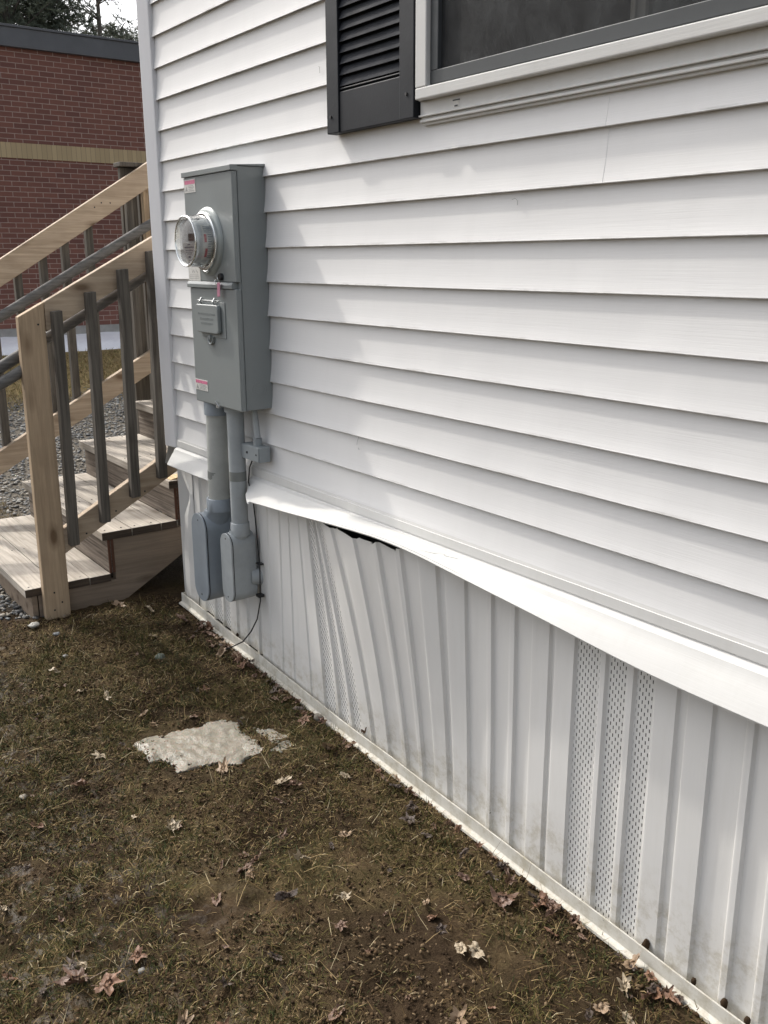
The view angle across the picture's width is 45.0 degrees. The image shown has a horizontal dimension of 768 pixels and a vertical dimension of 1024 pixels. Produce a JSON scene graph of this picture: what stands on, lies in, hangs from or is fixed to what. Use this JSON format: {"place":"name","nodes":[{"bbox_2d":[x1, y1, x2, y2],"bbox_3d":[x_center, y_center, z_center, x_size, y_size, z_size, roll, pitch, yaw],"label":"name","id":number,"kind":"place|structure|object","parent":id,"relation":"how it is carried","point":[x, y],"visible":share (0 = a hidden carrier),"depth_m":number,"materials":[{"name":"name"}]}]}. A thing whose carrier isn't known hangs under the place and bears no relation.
{"place":"outdoors","nodes":[
{"label":"outdoors","id":0,"kind":"place"},
{"bbox_2d":[0,584,64,619],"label":"gravel","id":1,"kind":"structure","parent":0,"point":[20,611],"depth_m":4.22,"materials":[{"name":"gravel"}]},
{"bbox_2d":[15,0,137,39],"label":"sky","id":2,"kind":"structure","parent":0,"point":[128,7],"materials":[{"name":"white"}]},
{"bbox_2d":[0,349,709,1023],"bbox_3d":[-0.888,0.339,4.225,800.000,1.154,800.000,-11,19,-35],"label":"ground","id":3,"kind":"structure","parent":0,"point":[206,913],"depth_m":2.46,"materials":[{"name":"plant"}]},
{"bbox_2d":[0,905,7,910],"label":"fallen leaf","id":4,"kind":"object","parent":3,"relation":"on","point":[3,907],"visible":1,"depth_m":2.36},
{"bbox_2d":[0,501,19,517],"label":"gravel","id":5,"kind":"structure","parent":3,"relation":"on","point":[17,515],"depth_m":5.80,"materials":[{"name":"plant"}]},
{"bbox_2d":[2,972,18,980],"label":"fallen leaf","id":6,"kind":"object","parent":3,"relation":"on","point":[6,977],"visible":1,"depth_m":2.14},
{"bbox_2d":[18,794,27,799],"bbox_3d":[-1.090,0.861,2.805,0.024,0.015,0.025,5,16,17],"label":"pebble","id":7,"kind":"object","parent":3,"relation":"on","point":[25,796],"visible":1,"depth_m":2.80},
{"bbox_2d":[28,622,39,628],"bbox_3d":[-1.499,0.484,3.972,0.043,0.023,0.045,5,16,18],"label":"stone","id":8,"kind":"object","parent":3,"relation":"on","point":[32,625],"visible":1,"depth_m":3.96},
{"bbox_2d":[29,822,43,828],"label":"fallen leaf","id":9,"kind":"object","parent":3,"relation":"on","point":[32,824],"visible":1,"depth_m":2.69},
{"bbox_2d":[0,0,97,35],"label":"pine tree","id":10,"kind":"object","parent":3,"relation":"on","point":[9,9],"visible":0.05,"depth_m":21.60,"materials":[{"name":"green plant"}]},
{"bbox_2d":[49,667,60,672],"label":"fallen leaf","id":11,"kind":"object","parent":3,"relation":"on","point":[55,669],"visible":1,"depth_m":3.54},
{"bbox_2d":[12,0,99,34],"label":"pine tree","id":12,"kind":"object","parent":3,"relation":"on","point":[53,4],"visible":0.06,"depth_m":22.41,"materials":[{"name":"green plant"}]},
{"bbox_2d":[0,332,120,355],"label":"snow bank","id":13,"kind":"structure","parent":3,"relation":"on","point":[109,340],"depth_m":13.02,"materials":[{"name":"snow"}]},
{"bbox_2d":[2,348,123,411],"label":"grass","id":14,"kind":"structure","parent":3,"relation":"on","point":[80,365],"depth_m":11.25,"materials":[{"name":"green plant"}]},
{"bbox_2d":[63,952,76,974],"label":"fallen leaf","id":15,"kind":"object","parent":3,"relation":"on","point":[69,965],"visible":0.99,"depth_m":2.17,"materials":[{"name":"plant"}]},
{"bbox_2d":[0,23,146,336],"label":"brick building","id":16,"kind":"structure","parent":3,"relation":"on","point":[72,130],"depth_m":12.87,"materials":[{"name":"brick"}]},
{"bbox_2d":[52,967,106,985],"bbox_3d":[-0.698,1.065,2.132,0.122,0.024,0.075,-5,7,-18],"label":"fallen leaf","id":17,"kind":"object","parent":3,"relation":"on","point":[67,980],"visible":1,"depth_m":2.13,"materials":[{"name":"plant"}]},
{"bbox_2d":[70,778,89,785],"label":"fallen leaf","id":18,"kind":"object","parent":3,"relation":"on","point":[81,781],"visible":1,"depth_m":2.87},
{"bbox_2d":[0,387,160,515],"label":"gravel","id":19,"kind":"structure","parent":3,"relation":"on","point":[120,413],"depth_m":7.90,"materials":[{"name":"gravel"}]},
{"bbox_2d":[73,960,94,968],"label":"fallen leaf","id":20,"kind":"object","parent":3,"relation":"on","point":[80,964],"visible":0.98,"depth_m":2.17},
{"bbox_2d":[0,162,182,619],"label":"wooden stairs","id":21,"kind":"structure","parent":3,"relation":"on","point":[109,516],"depth_m":4.23,"materials":[{"name":"brown wood"}]},
{"bbox_2d":[92,750,105,757],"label":"fallen leaf","id":22,"kind":"object","parent":3,"relation":"on","point":[97,753],"visible":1,"depth_m":3.04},
{"bbox_2d":[67,0,137,38],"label":"pine tree","id":23,"kind":"object","parent":3,"relation":"on","point":[98,16],"visible":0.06,"depth_m":24.91,"materials":[{"name":"green plant"}]},
{"bbox_2d":[103,687,110,699],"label":"fallen leaf","id":24,"kind":"object","parent":3,"relation":"on","point":[107,694],"visible":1,"depth_m":3.38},
{"bbox_2d":[91,970,124,995],"bbox_3d":[-0.637,1.078,2.121,0.116,0.022,0.063,-17,20,16],"label":"fallen leaf","id":25,"kind":"object","parent":3,"relation":"on","point":[111,979],"visible":1,"depth_m":2.12,"materials":[{"name":"plant"}]},
{"bbox_2d":[96,12,138,40],"bbox_3d":[-7.364,-10.277,27.233,2.533,8.074,2.419,11,19,37],"label":"pine tree","id":26,"kind":"object","parent":3,"relation":"on","point":[115,33],"visible":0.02,"depth_m":26.12,"materials":[{"name":"green plant"}]},
{"bbox_2d":[111,600,125,606],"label":"fallen leaf","id":27,"kind":"object","parent":3,"relation":"on","point":[117,603],"visible":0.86,"depth_m":4.20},
{"bbox_2d":[123,22,138,40],"bbox_3d":[-7.119,-10.521,28.274,2.409,7.985,2.437,9,18,31],"label":"pine tree","id":28,"kind":"object","parent":3,"relation":"on","point":[132,31],"depth_m":27.09,"materials":[{"name":"green plant"}]},
{"bbox_2d":[126,945,146,962],"bbox_3d":[-0.592,1.050,2.207,0.059,0.018,0.039,14,20,41],"label":"fallen leaf","id":29,"kind":"object","parent":3,"relation":"on","point":[137,951],"visible":1,"depth_m":2.21,"materials":[{"name":"plant"}]},
{"bbox_2d":[138,967,145,973],"bbox_3d":[-0.566,1.072,2.168,0.019,0.011,0.017,-11,19,-35],"label":"pebble","id":30,"kind":"object","parent":3,"relation":"on","point":[140,970],"visible":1,"depth_m":2.17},
{"bbox_2d":[154,653,164,659],"bbox_3d":[-0.892,0.579,3.695,0.042,0.032,0.043,-11,19,-35],"label":"stone","id":31,"kind":"object","parent":3,"relation":"on","point":[159,655],"visible":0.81,"depth_m":3.68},
{"bbox_2d":[166,818,180,836],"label":"fallen leaf","id":32,"kind":"object","parent":3,"relation":"on","point":[174,824],"visible":1,"depth_m":2.69,"materials":[{"name":"plant"}]},
{"bbox_2d":[176,613,189,622],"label":"fallen leaf","id":33,"kind":"object","parent":3,"relation":"on","point":[182,617],"visible":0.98,"depth_m":4.00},
{"bbox_2d":[177,1009,193,1023],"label":"fallen leaf","id":34,"kind":"object","parent":3,"relation":"on","point":[182,1019],"visible":1,"depth_m":2.03,"materials":[{"name":"plant"}]},
{"bbox_2d":[133,719,262,773],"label":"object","id":35,"kind":"object","parent":3,"relation":"on","point":[215,742],"visible":0.98,"depth_m":3.10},
{"bbox_2d":[206,621,212,630],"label":"fallen leaf","id":36,"kind":"object","parent":3,"relation":"on","point":[208,623],"visible":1,"depth_m":3.96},
{"bbox_2d":[211,893,220,905],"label":"fallen leaf","id":37,"kind":"object","parent":3,"relation":"on","point":[216,901],"visible":1,"depth_m":2.40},
{"bbox_2d":[216,645,225,656],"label":"fallen leaf","id":38,"kind":"object","parent":3,"relation":"on","point":[221,650],"visible":1,"depth_m":3.75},
{"bbox_2d":[216,1015,229,1023],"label":"fallen leaf","id":39,"kind":"object","parent":3,"relation":"on","point":[226,1021],"visible":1,"depth_m":2.03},
{"bbox_2d":[216,756,230,776],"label":"fallen leaf","id":40,"kind":"object","parent":3,"relation":"on","point":[222,768],"visible":1,"depth_m":2.97,"materials":[{"name":"plant"}]},
{"bbox_2d":[219,976,232,986],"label":"fallen leaf","id":41,"kind":"object","parent":3,"relation":"on","point":[225,982],"visible":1,"depth_m":2.13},
{"bbox_2d":[237,657,245,667],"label":"fallen leaf","id":42,"kind":"object","parent":3,"relation":"on","point":[242,664],"visible":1,"depth_m":3.64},
{"bbox_2d":[237,862,251,873],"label":"fallen leaf","id":43,"kind":"object","parent":3,"relation":"on","point":[244,867],"visible":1,"depth_m":2.53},
{"bbox_2d":[246,867,254,878],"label":"fallen leaf","id":44,"kind":"object","parent":3,"relation":"on","point":[249,872],"visible":0.99,"depth_m":2.50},
{"bbox_2d":[250,850,261,862],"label":"fallen leaf","id":45,"kind":"object","parent":3,"relation":"on","point":[256,857],"visible":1,"depth_m":2.56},
{"bbox_2d":[254,727,291,752],"bbox_3d":[-0.371,0.771,3.152,0.084,0.025,0.208,-8,17,-25],"label":"ice patch","id":46,"kind":"object","parent":3,"relation":"on","point":[268,732],"visible":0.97,"depth_m":3.14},
{"bbox_2d":[264,950,281,960],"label":"fallen leaf","id":47,"kind":"object","parent":3,"relation":"on","point":[275,956],"visible":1,"depth_m":2.22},
{"bbox_2d":[266,888,297,900],"bbox_3d":[-0.264,0.992,2.401,0.096,0.023,0.026,-4,14,-32],"label":"fallen leaf","id":48,"kind":"object","parent":3,"relation":"on","point":[281,895],"visible":1,"depth_m":2.41,"materials":[{"name":"plant"}]},
{"bbox_2d":[274,776,291,784],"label":"fallen leaf","id":49,"kind":"object","parent":3,"relation":"on","point":[281,780],"visible":1,"depth_m":2.90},
{"bbox_2d":[277,827,288,840],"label":"fallen leaf","id":50,"kind":"object","parent":3,"relation":"on","point":[283,834],"visible":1,"depth_m":2.67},
{"bbox_2d":[285,779,304,785],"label":"fallen leaf","id":51,"kind":"object","parent":3,"relation":"on","point":[293,782],"visible":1,"depth_m":2.90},
{"bbox_2d":[293,850,310,859],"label":"fallen leaf","id":52,"kind":"object","parent":3,"relation":"on","point":[298,855],"visible":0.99,"depth_m":2.56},
{"bbox_2d":[296,714,311,724],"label":"fallen leaf","id":53,"kind":"object","parent":3,"relation":"on","point":[305,717],"visible":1,"depth_m":3.26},
{"bbox_2d":[314,713,322,720],"bbox_3d":[-0.232,0.729,3.291,0.035,0.026,0.034,2,15,10],"label":"stone","id":54,"kind":"object","parent":3,"relation":"on","point":[316,716],"visible":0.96,"depth_m":3.28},
{"bbox_2d":[317,717,326,723],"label":"fallen leaf","id":55,"kind":"object","parent":3,"relation":"on","point":[322,720],"visible":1,"depth_m":3.26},
{"bbox_2d":[322,743,335,749],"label":"fallen leaf","id":56,"kind":"object","parent":3,"relation":"on","point":[328,745],"visible":0.96,"depth_m":3.09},
{"bbox_2d":[328,1000,345,1020],"bbox_3d":[-0.101,1.108,2.063,0.027,0.012,0.065,14,23,32],"label":"fallen leaf","id":57,"kind":"object","parent":3,"relation":"on","point":[331,1014],"visible":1,"depth_m":2.06,"materials":[{"name":"plant"}]},
{"bbox_2d":[333,920,346,930],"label":"fallen leaf","id":58,"kind":"object","parent":3,"relation":"on","point":[340,924],"visible":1,"depth_m":2.33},
{"bbox_2d":[335,891,350,899],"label":"fallen leaf","id":59,"kind":"object","parent":3,"relation":"on","point":[344,894],"visible":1,"depth_m":2.43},
{"bbox_2d":[339,772,351,777],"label":"fallen leaf","id":60,"kind":"object","parent":3,"relation":"on","point":[344,775],"visible":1,"depth_m":2.95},
{"bbox_2d":[338,828,355,836],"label":"fallen leaf","id":61,"kind":"object","parent":3,"relation":"on","point":[344,833],"visible":1,"depth_m":2.67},
{"bbox_2d":[345,741,356,747],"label":"fallen leaf","id":62,"kind":"object","parent":3,"relation":"on","point":[350,745],"visible":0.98,"depth_m":3.12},
{"bbox_2d":[0,598,703,1023],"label":"fallen leaves","id":63,"kind":"object","parent":3,"relation":"on","point":[252,866],"visible":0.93,"depth_m":2.45,"materials":[{"name":"plant"}]},
{"bbox_2d":[389,783,401,788],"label":"fallen leaf","id":64,"kind":"object","parent":3,"relation":"on","point":[399,786],"visible":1,"depth_m":2.89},
{"bbox_2d":[399,811,419,823],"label":"fallen leaf","id":65,"kind":"object","parent":3,"relation":"on","point":[407,818],"visible":1,"depth_m":2.74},
{"bbox_2d":[404,800,418,811],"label":"fallen leaf","id":66,"kind":"object","parent":3,"relation":"on","point":[411,805],"visible":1,"depth_m":2.79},
{"bbox_2d":[405,788,417,795],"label":"fallen leaf","id":67,"kind":"object","parent":3,"relation":"on","point":[410,791],"visible":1,"depth_m":2.86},
{"bbox_2d":[422,895,429,904],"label":"fallen leaf","id":68,"kind":"object","parent":3,"relation":"on","point":[426,901],"visible":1,"depth_m":2.41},
{"bbox_2d":[427,913,438,920],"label":"fallen leaf","id":69,"kind":"object","parent":3,"relation":"on","point":[430,917],"visible":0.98,"depth_m":2.36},
{"bbox_2d":[431,923,447,934],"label":"fallen leaf","id":70,"kind":"object","parent":3,"relation":"on","point":[440,927],"visible":1,"depth_m":2.31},
{"bbox_2d":[136,0,767,1023],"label":"mobile home","id":71,"kind":"object","parent":3,"relation":"on","point":[506,494],"visible":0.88,"depth_m":2.31,"materials":[{"name":"plastic"}]},
{"bbox_2d":[192,402,230,600],"bbox_3d":[-0.662,-0.039,3.646,0.136,0.810,0.181,-11,19,-35],"label":"conduit","id":72,"kind":"object","parent":71,"relation":"attached to","point":[211,524],"visible":0.86,"depth_m":3.62,"materials":[{"name":"grey plastic"}]},
{"bbox_2d":[174,164,272,411],"bbox_3d":[-0.595,-0.785,3.295,0.218,0.830,0.382,-11,19,-35],"label":"electric meter box","id":73,"kind":"object","parent":71,"relation":"attached to","point":[224,232],"visible":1,"depth_m":3.21,"materials":[{"name":"grey metal"}]},
{"bbox_2d":[196,304,221,334],"bbox_3d":[-0.628,-0.690,3.317,0.015,0.101,0.179,-11,19,-35],"label":"breaker door","id":74,"kind":"structure","parent":73,"relation":"in","point":[216,328],"depth_m":3.30,"materials":[{"name":"grey metal"}]},
{"bbox_2d":[220,407,263,601],"bbox_3d":[-0.531,-0.029,3.523,0.153,0.764,0.131,-11,19,-35],"label":"conduit","id":75,"kind":"object","parent":71,"relation":"attached to","point":[240,574],"visible":0.94,"depth_m":3.52,"materials":[{"name":"grey plastic"}]},
{"bbox_2d":[241,410,270,462],"bbox_3d":[-0.473,-0.287,3.384,0.052,0.196,0.138,-11,19,-35],"label":"junction box","id":76,"kind":"object","parent":71,"relation":"attached to","point":[255,450],"visible":0.94,"depth_m":3.36,"materials":[{"name":"grey plastic"}]},
{"bbox_2d":[225,460,260,648],"bbox_3d":[-0.570,0.189,3.613,0.251,0.847,0.046,11,19,36],"label":"ground wire","id":77,"kind":"object","parent":76,"relation":"hanging from","point":[259,566],"visible":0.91,"depth_m":3.55,"materials":[{"name":"black plastic"}]},
{"bbox_2d":[415,0,767,100],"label":"window","id":78,"kind":"structure","parent":71,"relation":"in","point":[462,46],"depth_m":2.02,"materials":[{"name":"plastic"}]},
{"bbox_2d":[642,938,649,949],"bbox_3d":[0.627,1.038,2.225,0.020,0.029,0.018,2,15,10],"label":"mud clod","id":79,"kind":"object","parent":71,"relation":"on","point":[645,943],"visible":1,"depth_m":2.22,"materials":[{"name":"soil"}]},
{"bbox_2d":[691,977,695,984],"bbox_3d":[0.708,1.074,2.122,0.012,0.019,0.012,8,17,28],"label":"mud clod","id":80,"kind":"object","parent":71,"relation":"on","point":[693,980],"visible":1,"depth_m":2.12,"materials":[{"name":"soil"}]},
{"bbox_2d":[720,998,727,1008],"bbox_3d":[0.755,1.092,2.060,0.016,0.026,0.017,-11,19,-35],"label":"mud clod","id":81,"kind":"object","parent":71,"relation":"on","point":[723,1002],"visible":1,"depth_m":2.05,"materials":[{"name":"soil"}]},
{"bbox_2d":[744,1016,750,1023],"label":"mud clod","id":82,"kind":"object","parent":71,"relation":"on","point":[747,1019],"visible":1,"depth_m":2.01,"materials":[{"name":"soil"}]},
{"bbox_2d":[444,1004,467,1023],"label":"fallen leaf","id":83,"kind":"object","parent":3,"relation":"on","point":[456,1014],"visible":1,"depth_m":2.05,"materials":[{"name":"plant"}]},
{"bbox_2d":[209,630,703,1020],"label":"soil","id":84,"kind":"structure","parent":3,"relation":"on","point":[530,886],"depth_m":2.52,"materials":[{"name":"soil"}]},
{"bbox_2d":[454,824,460,833],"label":"fallen leaf","id":85,"kind":"object","parent":3,"relation":"on","point":[457,828],"visible":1,"depth_m":2.72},
{"bbox_2d":[454,942,466,954],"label":"fallen leaf","id":86,"kind":"object","parent":3,"relation":"on","point":[460,947],"visible":1,"depth_m":2.24,"materials":[{"name":"plant"}]},
{"bbox_2d":[457,872,469,880],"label":"fallen leaf","id":87,"kind":"object","parent":3,"relation":"on","point":[463,876],"visible":1,"depth_m":2.51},
{"bbox_2d":[459,848,469,858],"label":"fallen leaf","id":88,"kind":"object","parent":3,"relation":"on","point":[465,850],"visible":0.99,"depth_m":2.60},
{"bbox_2d":[467,941,484,959],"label":"fallen leaf","id":89,"kind":"object","parent":3,"relation":"on","point":[477,952],"visible":1,"depth_m":2.24,"materials":[{"name":"plant"}]},
{"bbox_2d":[475,841,483,849],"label":"fallen leaf","id":90,"kind":"object","parent":3,"relation":"on","point":[479,844],"visible":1,"depth_m":2.64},
{"bbox_2d":[486,870,497,879],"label":"fallen leaf","id":91,"kind":"object","parent":3,"relation":"on","point":[491,875],"visible":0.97,"depth_m":2.51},
{"bbox_2d":[489,884,518,911],"bbox_3d":[0.310,1.000,2.405,0.081,0.032,0.116,4,9,6],"label":"fallen leaf","id":92,"kind":"object","parent":3,"relation":"on","point":[502,900],"visible":1,"depth_m":2.42,"materials":[{"name":"plant"}]},
{"bbox_2d":[496,861,511,873],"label":"fallen leaf","id":93,"kind":"object","parent":3,"relation":"on","point":[499,864],"visible":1,"depth_m":2.55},
{"bbox_2d":[504,873,517,887],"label":"fallen leaf","id":94,"kind":"object","parent":3,"relation":"on","point":[510,878],"visible":1,"depth_m":2.49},
{"bbox_2d":[528,891,540,901],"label":"fallen leaf","id":95,"kind":"object","parent":3,"relation":"on","point":[530,894],"visible":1,"depth_m":2.42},
{"bbox_2d":[532,899,543,908],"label":"fallen leaf","id":96,"kind":"object","parent":3,"relation":"on","point":[538,903],"visible":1,"depth_m":2.41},
{"bbox_2d":[539,884,550,908],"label":"fallen leaf","id":97,"kind":"object","parent":3,"relation":"on","point":[543,896],"visible":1,"depth_m":2.42,"materials":[{"name":"plant"}]},
{"bbox_2d":[544,926,560,935],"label":"fallen leaf","id":98,"kind":"object","parent":3,"relation":"on","point":[549,930],"visible":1,"depth_m":2.30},
{"bbox_2d":[545,901,560,915],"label":"fallen leaf","id":99,"kind":"object","parent":3,"relation":"on","point":[550,910],"visible":1,"depth_m":2.38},
{"bbox_2d":[569,914,579,924],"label":"fallen leaf","id":100,"kind":"object","parent":3,"relation":"on","point":[571,919],"visible":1,"depth_m":2.35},
{"bbox_2d":[576,923,588,931],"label":"fallen leaf","id":101,"kind":"object","parent":3,"relation":"on","point":[579,926],"visible":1,"depth_m":2.32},
{"bbox_2d":[585,1002,592,1020],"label":"fallen leaf","id":102,"kind":"object","parent":3,"relation":"on","point":[588,1015],"visible":1,"depth_m":2.07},
{"bbox_2d":[583,1000,609,1013],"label":"fallen leaf","id":103,"kind":"object","parent":3,"relation":"on","point":[602,1007],"visible":1,"depth_m":2.06,"materials":[{"name":"plant"}]},
{"bbox_2d":[616,973,631,997],"bbox_3d":[0.554,1.088,2.129,0.035,0.021,0.066,-13,23,12],"label":"fallen leaf","id":104,"kind":"object","parent":3,"relation":"on","point":[624,983],"visible":1,"depth_m":2.14,"materials":[{"name":"plant"}]},
{"bbox_2d":[618,1007,634,1023],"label":"fallen leaf","id":105,"kind":"object","parent":3,"relation":"on","point":[624,1015],"visible":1,"depth_m":2.06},
{"bbox_2d":[622,953,639,968],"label":"fallen leaf","id":106,"kind":"object","parent":3,"relation":"on","point":[632,961],"visible":1,"depth_m":2.21,"materials":[{"name":"plant"}]},
{"bbox_2d":[641,989,655,998],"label":"fallen leaf","id":107,"kind":"object","parent":3,"relation":"on","point":[647,994],"visible":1,"depth_m":2.11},
{"bbox_2d":[643,970,657,981],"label":"fallen leaf","id":108,"kind":"object","parent":3,"relation":"on","point":[649,973],"visible":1,"depth_m":2.17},
{"bbox_2d":[644,982,662,992],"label":"fallen leaf","id":109,"kind":"object","parent":3,"relation":"on","point":[652,987],"visible":1,"depth_m":2.13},
{"bbox_2d":[650,981,661,999],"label":"fallen leaf","id":110,"kind":"object","parent":3,"relation":"on","point":[657,994],"visible":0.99,"depth_m":2.12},
{"bbox_2d":[661,985,676,993],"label":"fallen leaf","id":111,"kind":"object","parent":3,"relation":"on","point":[666,990],"visible":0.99,"depth_m":2.13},
{"bbox_2d":[662,989,683,1006],"bbox_3d":[0.655,1.101,2.095,0.021,0.023,0.076,8,0,-31],"label":"fallen leaf","id":112,"kind":"object","parent":3,"relation":"on","point":[673,998],"visible":1,"depth_m":2.11,"materials":[{"name":"plant"}]},
{"bbox_2d":[675,992,683,1003],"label":"fallen leaf","id":113,"kind":"object","parent":3,"relation":"on","point":[680,997],"visible":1,"depth_m":2.12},
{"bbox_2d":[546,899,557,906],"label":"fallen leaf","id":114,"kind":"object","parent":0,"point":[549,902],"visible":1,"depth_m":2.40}
]}

